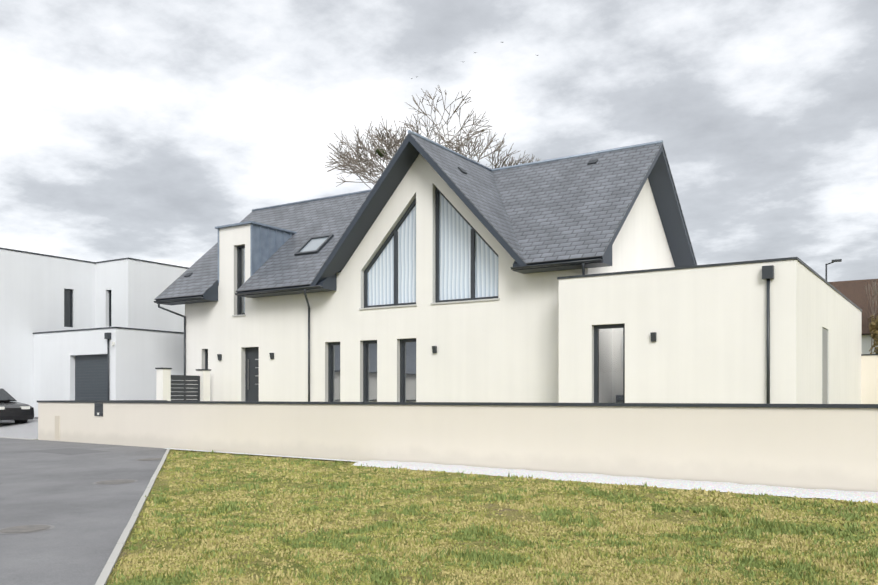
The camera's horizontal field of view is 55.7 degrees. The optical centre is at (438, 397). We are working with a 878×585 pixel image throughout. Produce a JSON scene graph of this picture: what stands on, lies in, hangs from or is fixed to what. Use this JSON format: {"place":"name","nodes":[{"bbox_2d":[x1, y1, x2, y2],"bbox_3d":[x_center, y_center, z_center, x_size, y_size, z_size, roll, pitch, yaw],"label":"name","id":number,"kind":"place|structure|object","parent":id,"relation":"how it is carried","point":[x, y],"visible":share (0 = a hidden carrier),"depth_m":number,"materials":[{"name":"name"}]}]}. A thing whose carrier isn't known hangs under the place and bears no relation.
{"place":"outdoors","nodes":[
{"label":"outdoors","id":0,"kind":"place"},
{"bbox_2d":[0,438,166,584],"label":"road asphalt","id":1,"kind":"structure","parent":0,"point":[75,507],"depth_m":12.05,"materials":[{"name":"grey asphalt"}]},
{"bbox_2d":[0,524,54,533],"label":"manhole collar","id":2,"kind":"object","parent":1,"relation":"on","point":[52,526],"visible":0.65,"depth_m":9.95,"materials":[{"name":"grey concrete"}]},
{"bbox_2d":[0,525,50,532],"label":"manhole","id":3,"kind":"object","parent":2,"relation":"in","point":[23,528],"visible":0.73,"depth_m":10.01,"materials":[{"name":"grey metal"}]},
{"bbox_2d":[33,448,111,454],"bbox_3d":[-9.762,1.411,21.953,2.376,0.031,1.117,0,0,40],"label":"asphalt patch","id":4,"kind":"object","parent":1,"relation":"on","point":[69,451],"visible":1,"depth_m":21.92,"materials":[{"name":"grey asphalt"}]},
{"bbox_2d":[92,479,137,484],"bbox_3d":[-5.747,1.494,14.766,0.760,0.020,0.760,0,0,33],"label":"manhole collar","id":5,"kind":"object","parent":1,"relation":"on","point":[119,483],"visible":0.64,"depth_m":14.59,"materials":[{"name":"grey concrete"}]},
{"bbox_2d":[96,479,134,483],"bbox_3d":[-5.747,1.490,14.766,0.660,0.018,0.660,0,0,33],"label":"manhole","id":6,"kind":"object","parent":5,"relation":"in","point":[114,481],"visible":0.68,"depth_m":14.77,"materials":[{"name":"grey metal"}]},
{"bbox_2d":[95,449,169,584],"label":"road kerb","id":7,"kind":"structure","parent":1,"relation":"on","point":[110,564],"depth_m":9.47,"materials":[{"name":"concrete"}]},
{"bbox_2d":[137,458,161,460],"bbox_3d":[-6.639,1.414,19.131,0.600,0.016,0.600,0,0,33],"label":"manhole","id":8,"kind":"object","parent":1,"relation":"in","point":[145,459],"visible":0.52,"depth_m":19.10,"materials":[{"name":"grey metal"}]},
{"bbox_2d":[0,0,877,281],"label":"sky","id":9,"kind":"structure","parent":0,"point":[136,129],"materials":[{"name":"grey"}]},
{"bbox_2d":[35,439,877,584],"bbox_3d":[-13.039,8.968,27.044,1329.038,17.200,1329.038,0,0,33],"label":"terrain","id":10,"kind":"structure","parent":0,"point":[509,512],"depth_m":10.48,"materials":[{"name":"green plant"}]},
{"bbox_2d":[0,437,34,439],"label":"driveway edge","id":11,"kind":"object","parent":10,"relation":"on","point":[17,438],"visible":0.38,"depth_m":27.69,"materials":[{"name":"concrete"}]},
{"bbox_2d":[0,419,37,438],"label":"driveway gravel","id":12,"kind":"structure","parent":10,"relation":"on","point":[27,430],"depth_m":32.50,"materials":[{"name":"grey gravel"}]},
{"bbox_2d":[0,389,33,422],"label":"parked suv","id":13,"kind":"object","parent":12,"relation":"on","point":[17,412],"visible":0.92,"depth_m":34.87,"materials":[{"name":"black paint"}]},
{"bbox_2d":[0,249,94,422],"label":"neighbour wing","id":14,"kind":"structure","parent":10,"relation":"on","point":[33,287],"depth_m":37.70,"materials":[{"name":"white paint"}]},
{"bbox_2d":[0,247,94,262],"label":"coping","id":15,"kind":"object","parent":14,"relation":"on","point":[46,255],"depth_m":38.28,"materials":[{"name":"grey metal"}]},
{"bbox_2d":[64,289,110,326],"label":"windows","id":16,"kind":"structure","parent":14,"relation":"in","point":[68,307],"depth_m":39.50,"materials":[{"name":"grey glass"}]},
{"bbox_2d":[107,339,108,399],"bbox_3d":[-13.843,-0.822,34.803,0.076,3.320,0.080,0,0,33],"label":"downpipe","id":17,"kind":"object","parent":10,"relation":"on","point":[107,369],"visible":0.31,"depth_m":34.77,"materials":[{"name":"grey metal"}]},
{"bbox_2d":[33,328,183,416],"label":"building wall","id":18,"kind":"structure","parent":10,"relation":"on","point":[137,358],"depth_m":36.29,"materials":[{"name":"white paint"}]},
{"bbox_2d":[75,354,106,399],"bbox_3d":[-14.864,-0.657,35.834,2.650,2.390,0.040,0,0,33],"label":"garage door","id":19,"kind":"structure","parent":18,"relation":"in","point":[90,377],"depth_m":35.90,"materials":[{"name":"grey metal"}]},
{"bbox_2d":[104,333,110,338],"bbox_3d":[-13.854,-2.592,34.786,0.240,0.260,0.159,0,0,33],"label":"rainwater hopper","id":20,"kind":"object","parent":18,"relation":"attached to","point":[107,335],"visible":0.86,"depth_m":34.71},
{"bbox_2d":[33,327,183,333],"bbox_3d":[-14.209,-2.932,38.962,5.950,0.060,6.560,0,0,33],"label":"parapet coping","id":21,"kind":"object","parent":18,"relation":"on","point":[108,328],"visible":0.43,"depth_m":36.03,"materials":[{"name":"grey metal"}]},
{"bbox_2d":[95,259,186,331],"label":"building wall","id":22,"kind":"structure","parent":10,"relation":"on","point":[136,287],"depth_m":40.07,"materials":[{"name":"paint"}]},
{"bbox_2d":[95,258,187,268],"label":"coping","id":23,"kind":"object","parent":22,"relation":"on","point":[141,260],"visible":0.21,"depth_m":40.15,"materials":[{"name":"grey metal"}]},
{"bbox_2d":[155,367,171,400],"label":"gate pillar","id":24,"kind":"structure","parent":10,"relation":"on","point":[163,383],"depth_m":30.95,"materials":[{"name":"white paint"}]},
{"bbox_2d":[171,375,199,400],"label":"pedestrian gate","id":25,"kind":"structure","parent":10,"relation":"on","point":[181,388],"depth_m":31.92,"materials":[{"name":"grey metal"}]},
{"bbox_2d":[196,369,210,400],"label":"gate pillar","id":26,"kind":"structure","parent":10,"relation":"on","point":[204,374],"depth_m":32.54,"materials":[{"name":"white paint"}]},
{"bbox_2d":[164,448,359,461],"bbox_3d":[-4.393,1.344,19.765,7.400,0.005,0.200,0,0,39],"label":"white gravel strip","id":27,"kind":"object","parent":10,"relation":"on","point":[264,454],"visible":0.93,"depth_m":19.39,"materials":[{"name":"white gravel"}]},
{"bbox_2d":[185,154,592,402],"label":"facade wall","id":28,"kind":"structure","parent":10,"relation":"on","point":[505,348],"depth_m":28.44,"materials":[{"name":"white paint"}]},
{"bbox_2d":[158,303,185,399],"bbox_3d":[-10.889,-1.512,33.892,1.088,4.700,0.080,0,0,-17],"label":"corner downpipe","id":29,"kind":"object","parent":28,"relation":"attached to","point":[160,307],"visible":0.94,"depth_m":34.00,"materials":[{"name":"grey metal"}]},
{"bbox_2d":[205,349,207,368],"bbox_3d":[-9.211,-1.607,33.836,0.870,1.130,0.470,0,0,33],"label":"window","id":30,"kind":"structure","parent":28,"relation":"attached to","point":[206,358],"depth_m":33.72,"materials":[{"name":"black glass"}]},
{"bbox_2d":[237,245,244,314],"bbox_3d":[-7.527,-4.677,32.850,1.110,2.990,0.620,0,0,33],"label":"dormer window","id":31,"kind":"structure","parent":28,"relation":"in","point":[240,276],"depth_m":32.72,"materials":[{"name":"grey glass"}]},
{"bbox_2d":[156,270,341,300],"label":"roof slab","id":32,"kind":"structure","parent":28,"relation":"on","point":[210,290],"depth_m":32.53,"materials":[{"name":"grey"}]},
{"bbox_2d":[154,297,203,302],"bbox_3d":[-10.394,-3.899,33.125,2.780,0.075,0.150,0,0,33],"label":"eave gutter","id":33,"kind":"object","parent":32,"relation":"attached to","point":[180,299],"visible":1,"depth_m":33.03,"materials":[{"name":"grey metal"}]},
{"bbox_2d":[157,287,217,304],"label":"roof soffit","id":34,"kind":"structure","parent":32,"relation":"attached to","point":[212,296],"depth_m":33.04,"materials":[{"name":"grey"}]},
{"bbox_2d":[215,221,296,282],"bbox_3d":[-7.353,-5.685,33.570,2.010,2.214,2.620,0,0,33],"label":"dormer","id":35,"kind":"object","parent":32,"relation":"on","point":[267,242],"visible":0.56,"depth_m":32.61,"materials":[{"name":"grey metal"}]},
{"bbox_2d":[154,192,369,299],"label":"roof slates","id":36,"kind":"object","parent":32,"relation":"on","point":[283,266],"visible":0.42,"depth_m":33.58,"materials":[{"name":"grey stone"}]},
{"bbox_2d":[294,234,333,255],"bbox_3d":[-4.825,-5.899,32.113,1.140,0.090,1.250,0,40,33],"label":"skylight","id":37,"kind":"object","parent":36,"relation":"on","point":[313,245],"visible":1,"depth_m":32.10,"materials":[{"name":"clear glass"}]},
{"bbox_2d":[235,285,322,294],"bbox_3d":[-5.879,-3.899,30.246,4.190,0.075,0.150,0,0,33],"label":"eave gutter","id":38,"kind":"object","parent":32,"relation":"attached to","point":[278,290],"visible":0.98,"depth_m":30.12,"materials":[{"name":"grey metal"}]},
{"bbox_2d":[238,274,336,297],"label":"roof soffit","id":39,"kind":"structure","parent":32,"relation":"attached to","point":[328,283],"depth_m":29.84,"materials":[{"name":"grey"}]},
{"bbox_2d":[252,130,662,210],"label":"ridge caps","id":40,"kind":"object","parent":32,"relation":"on","point":[530,163],"visible":0.69,"depth_m":30.27,"materials":[{"name":"metal"}]},
{"bbox_2d":[406,134,525,265],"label":"trim","id":41,"kind":"structure","parent":32,"relation":"attached to","point":[470,206],"depth_m":25.91,"materials":[{"name":"grey metal"}]},
{"bbox_2d":[409,133,526,264],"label":"cross gable slates","id":42,"kind":"object","parent":41,"relation":"on","point":[476,185],"visible":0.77,"depth_m":27.34,"materials":[{"name":"grey stone"}]},
{"bbox_2d":[527,144,662,264],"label":"roof slab","id":43,"kind":"structure","parent":41,"relation":"attached to","point":[630,206],"depth_m":25.01,"materials":[{"name":"grey"}]},
{"bbox_2d":[513,247,611,273],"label":"roof soffit","id":44,"kind":"structure","parent":43,"relation":"attached to","point":[607,261],"depth_m":24.51,"materials":[{"name":"grey"}]},
{"bbox_2d":[511,259,602,269],"bbox_3d":[3.404,-3.899,24.326,2.870,0.075,0.150,0,0,33],"label":"eave gutter","id":45,"kind":"object","parent":44,"relation":"attached to","point":[557,264],"visible":1,"depth_m":24.23,"materials":[{"name":"grey metal"}]},
{"bbox_2d":[491,143,662,263],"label":"roof slates","id":46,"kind":"object","parent":43,"relation":"on","point":[569,209],"visible":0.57,"depth_m":27.08,"materials":[{"name":"grey stone"}]},
{"bbox_2d":[587,159,597,164],"bbox_3d":[5.345,-8.201,28.904,0.320,0.050,0.240,0,40,33],"label":"roof vent","id":47,"kind":"object","parent":46,"relation":"on","point":[595,161],"visible":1,"depth_m":28.86,"materials":[{"name":"grey metal"}]},
{"bbox_2d":[245,347,258,400],"bbox_3d":[-7.175,-0.862,32.342,0.930,2.200,0.100,0,0,33],"label":"front door","id":48,"kind":"structure","parent":28,"relation":"attached to","point":[251,373],"depth_m":32.40,"materials":[{"name":"grey metal"}]},
{"bbox_2d":[304,289,309,401],"bbox_3d":[-4.755,-1.512,29.980,0.080,4.700,0.986,0,0,0],"label":"downpipe","id":49,"kind":"object","parent":28,"relation":"attached to","point":[306,298],"visible":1,"depth_m":30.40,"materials":[{"name":"grey metal"}]},
{"bbox_2d":[328,342,339,401],"bbox_3d":[-3.604,-0.952,30.260,1.210,2.520,0.470,0,0,33],"label":"french window","id":50,"kind":"structure","parent":28,"relation":"attached to","point":[333,371],"depth_m":30.20,"materials":[{"name":"glass"}]},
{"bbox_2d":[232,298,499,316],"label":"window sills","id":51,"kind":"structure","parent":28,"relation":"attached to","point":[415,304],"depth_m":27.55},
{"bbox_2d":[363,340,376,401],"bbox_3d":[-2.239,-0.952,29.389,1.250,2.520,0.470,0,0,33],"label":"french window","id":52,"kind":"structure","parent":28,"relation":"attached to","point":[369,371],"depth_m":29.33,"materials":[{"name":"glass"}]},
{"bbox_2d":[364,198,415,307],"bbox_3d":[-1.633,-5.037,28.795,2.350,3.790,0.120,0,0,33],"label":"gable window","id":53,"kind":"structure","parent":28,"relation":"in","point":[390,275],"depth_m":28.66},
{"bbox_2d":[310,134,488,285],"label":"roof soffit","id":54,"kind":"structure","parent":28,"relation":"on","point":[382,192],"depth_m":28.36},
{"bbox_2d":[309,133,408,285],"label":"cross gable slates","id":55,"kind":"object","parent":54,"relation":"on","point":[359,209],"visible":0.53,"depth_m":28.18,"materials":[{"name":"grey stone"}]},
{"bbox_2d":[400,338,415,401],"bbox_3d":[-0.877,-0.952,28.521,1.300,2.520,0.470,0,0,33],"label":"french window","id":56,"kind":"structure","parent":28,"relation":"attached to","point":[407,370],"depth_m":28.45,"materials":[{"name":"glass"}]},
{"bbox_2d":[432,346,436,352],"bbox_3d":[-0.154,-1.592,27.496,0.130,0.240,0.120,0,0,33],"label":"wall light","id":57,"kind":"object","parent":28,"relation":"attached to","point":[434,349],"visible":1,"depth_m":27.48,"materials":[{"name":"grey metal"}]},
{"bbox_2d":[435,186,497,302],"bbox_3d":[0.960,-5.142,27.142,2.480,4.000,0.120,0,0,33],"label":"gable window","id":58,"kind":"structure","parent":28,"relation":"in","point":[466,261],"depth_m":27.36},
{"bbox_2d":[582,263,584,274],"bbox_3d":[4.220,-1.512,24.256,0.081,4.700,0.896,0,0,11],"label":"downpipe","id":59,"kind":"object","parent":28,"relation":"attached to","point":[583,268],"visible":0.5,"depth_m":23.83,"materials":[{"name":"grey metal"}]},
{"bbox_2d":[325,85,538,188],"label":"bare tree","id":60,"kind":"object","parent":10,"relation":"on","point":[371,164],"visible":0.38,"depth_m":43.98,"materials":[{"name":"brown plant"}]},
{"bbox_2d":[375,148,385,156],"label":"mistletoe clump","id":61,"kind":"object","parent":60,"relation":"attached to","point":[379,153],"visible":0.23,"depth_m":43.14,"materials":[{"name":"green plant"}]},
{"bbox_2d":[38,402,877,491],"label":"front wall","id":62,"kind":"structure","parent":10,"relation":"on","point":[822,448],"depth_m":15.03,"materials":[{"name":"beige paint"}]},
{"bbox_2d":[55,416,59,439],"bbox_3d":[-12.036,0.943,26.241,0.290,0.750,0.042,0,0,39],"label":"service hatch","id":63,"kind":"object","parent":62,"relation":"attached to","point":[57,427],"visible":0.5,"depth_m":26.20,"materials":[{"name":"beige"}]},
{"bbox_2d":[37,400,82,402],"bbox_3d":[-11.837,0.116,26.196,2.994,0.055,0.270,0,0,39],"label":"wall coping","id":64,"kind":"object","parent":62,"relation":"on","point":[58,401],"visible":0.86,"depth_m":26.22,"materials":[{"name":"grey metal"}]},
{"bbox_2d":[94,403,102,415],"bbox_3d":[-10.065,0.348,24.639,0.450,0.380,0.084,0,0,39],"label":"mailbox","id":65,"kind":"object","parent":62,"relation":"attached to","point":[98,409],"visible":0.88,"depth_m":24.61,"materials":[{"name":"grey metal"}]},
{"bbox_2d":[83,401,137,402],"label":"wall coping","id":66,"kind":"object","parent":62,"relation":"on","point":[110,401],"visible":0.86,"depth_m":24.16,"materials":[{"name":"grey metal"}]},
{"bbox_2d":[138,401,201,402],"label":"wall coping","id":67,"kind":"object","parent":62,"relation":"on","point":[169,401],"visible":0.86,"depth_m":22.26,"materials":[{"name":"grey metal"}]},
{"bbox_2d":[202,401,282,403],"bbox_3d":[-4.850,0.116,20.523,2.994,0.055,0.270,0,0,39],"label":"wall coping","id":68,"kind":"object","parent":62,"relation":"on","point":[248,402],"visible":0.86,"depth_m":20.27,"materials":[{"name":"grey metal"}]},
{"bbox_2d":[278,402,370,404],"bbox_3d":[-2.522,0.116,18.632,2.994,0.055,0.270,0,0,39],"label":"wall coping","id":69,"kind":"object","parent":62,"relation":"on","point":[365,403],"visible":0.86,"depth_m":18.44,"materials":[{"name":"grey metal"}]},
{"bbox_2d":[371,402,485,404],"bbox_3d":[-0.193,0.116,16.741,2.994,0.055,0.270,0,0,39],"label":"wall coping","id":70,"kind":"object","parent":62,"relation":"on","point":[428,403],"visible":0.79,"depth_m":16.58,"materials":[{"name":"grey metal"}]},
{"bbox_2d":[486,402,632,405],"bbox_3d":[2.136,0.116,14.850,2.994,0.055,0.270,0,0,39],"label":"wall coping","id":71,"kind":"object","parent":62,"relation":"on","point":[555,404],"visible":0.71,"depth_m":14.71,"materials":[{"name":"grey metal"}]},
{"bbox_2d":[633,403,825,407],"bbox_3d":[4.465,0.116,12.959,2.994,0.055,0.270,0,0,39],"label":"wall coping","id":72,"kind":"object","parent":62,"relation":"on","point":[728,405],"visible":0.86,"depth_m":12.85,"materials":[{"name":"grey metal"}]},
{"bbox_2d":[826,404,877,407],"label":"wall coping","id":73,"kind":"object","parent":62,"relation":"on","point":[851,405],"visible":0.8,"depth_m":11.69,"materials":[{"name":"grey metal"}]},
{"bbox_2d":[353,460,877,502],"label":"white gravel strip","id":74,"kind":"object","parent":10,"relation":"on","point":[758,489],"visible":0.85,"depth_m":13.23,"materials":[{"name":"white gravel"}]},
{"bbox_2d":[593,178,674,402],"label":"gable wall","id":75,"kind":"structure","parent":10,"relation":"on","point":[640,242],"depth_m":28.26,"materials":[{"name":"white paint"}]},
{"bbox_2d":[559,260,861,403],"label":"flat block","id":76,"kind":"structure","parent":10,"relation":"on","point":[708,325],"depth_m":22.09,"materials":[{"name":"white paint"}]},
{"bbox_2d":[594,324,624,402],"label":"french window","id":77,"kind":"structure","parent":76,"relation":"in","point":[620,398],"depth_m":23.41,"materials":[{"name":"grey glass"}]},
{"bbox_2d":[650,332,655,341],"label":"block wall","id":78,"kind":"structure","parent":76,"relation":"on","point":[653,336],"depth_m":22.28,"materials":[{"name":"grey metal"}]},
{"bbox_2d":[557,257,861,311],"bbox_3d":[10.061,-3.432,28.347,6.410,0.060,14.760,0,0,33],"label":"parapet coping","id":79,"kind":"object","parent":76,"relation":"on","point":[735,263],"visible":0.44,"depth_m":22.22,"materials":[{"name":"grey metal"}]},
{"bbox_2d":[762,265,773,279],"bbox_3d":[8.199,-3.122,20.714,0.260,0.320,0.172,0,0,33],"label":"rainwater hopper","id":80,"kind":"object","parent":76,"relation":"attached to","point":[767,272],"visible":0.96,"depth_m":20.64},
{"bbox_2d":[767,279,769,403],"bbox_3d":[8.208,-1.067,20.728,0.076,3.810,0.080,0,0,33],"label":"downpipe","id":81,"kind":"object","parent":76,"relation":"attached to","point":[768,341],"visible":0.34,"depth_m":20.70,"materials":[{"name":"grey metal"}]},
{"bbox_2d":[822,327,826,403],"bbox_3d":[11.399,-0.912,24.629,0.035,2.300,1.270,0,0,33],"label":"door","id":82,"kind":"structure","parent":76,"relation":"in","point":[824,365],"depth_m":24.64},
{"bbox_2d":[825,259,841,280],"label":"street lamp pole","id":83,"kind":"object","parent":10,"relation":"on","point":[837,260],"visible":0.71,"depth_m":47.45,"materials":[{"name":"grey metal"}]},
{"bbox_2d":[861,355,877,403],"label":"boundary wall","id":84,"kind":"structure","parent":10,"relation":"on","point":[869,379],"depth_m":32.60,"materials":[{"name":"beige paint"}]},
{"bbox_2d":[862,335,877,353],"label":"neighbour walls","id":85,"kind":"structure","parent":10,"relation":"on","point":[866,343],"depth_m":58.90,"materials":[{"name":"white paint"}]},
{"bbox_2d":[865,280,877,352],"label":"bare tree","id":86,"kind":"object","parent":10,"relation":"on","point":[876,291],"visible":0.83,"depth_m":55.40,"materials":[{"name":"brown plant"}]},
{"bbox_2d":[868,314,877,353],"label":"tree","id":87,"kind":"object","parent":10,"relation":"on","point":[873,327],"visible":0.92,"depth_m":33.12,"materials":[{"name":"brown plant"}]},
{"bbox_2d":[829,279,877,334],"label":"neighbour roof","id":88,"kind":"structure","parent":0,"point":[854,291],"depth_m":61.78,"materials":[{"name":"brown tile"}]},
{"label":"wall return","id":89,"kind":"object","parent":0,"visible":0},
{"bbox_2d":[49,400,166,400],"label":"wall return coping","id":90,"kind":"object","parent":89,"relation":"on","point":[107,400],"visible":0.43,"depth_m":28.67,"materials":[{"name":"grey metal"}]},
{"bbox_3d":[2.189,-3.902,37.596,19.190,0.120,0.750,0,0,33],"label":"eave soffit box","id":91,"kind":"object","parent":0,"visible":0},
{"bbox_2d":[338,149,695,272],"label":"roof slab","id":92,"kind":"structure","parent":91,"relation":"on","point":[667,205],"depth_m":30.10,"materials":[{"name":"grey"}]},
{"bbox_2d":[663,145,696,264],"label":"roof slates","id":93,"kind":"object","parent":92,"relation":"on","point":[679,203],"visible":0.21,"depth_m":29.82,"materials":[{"name":"grey stone"}]}
]}

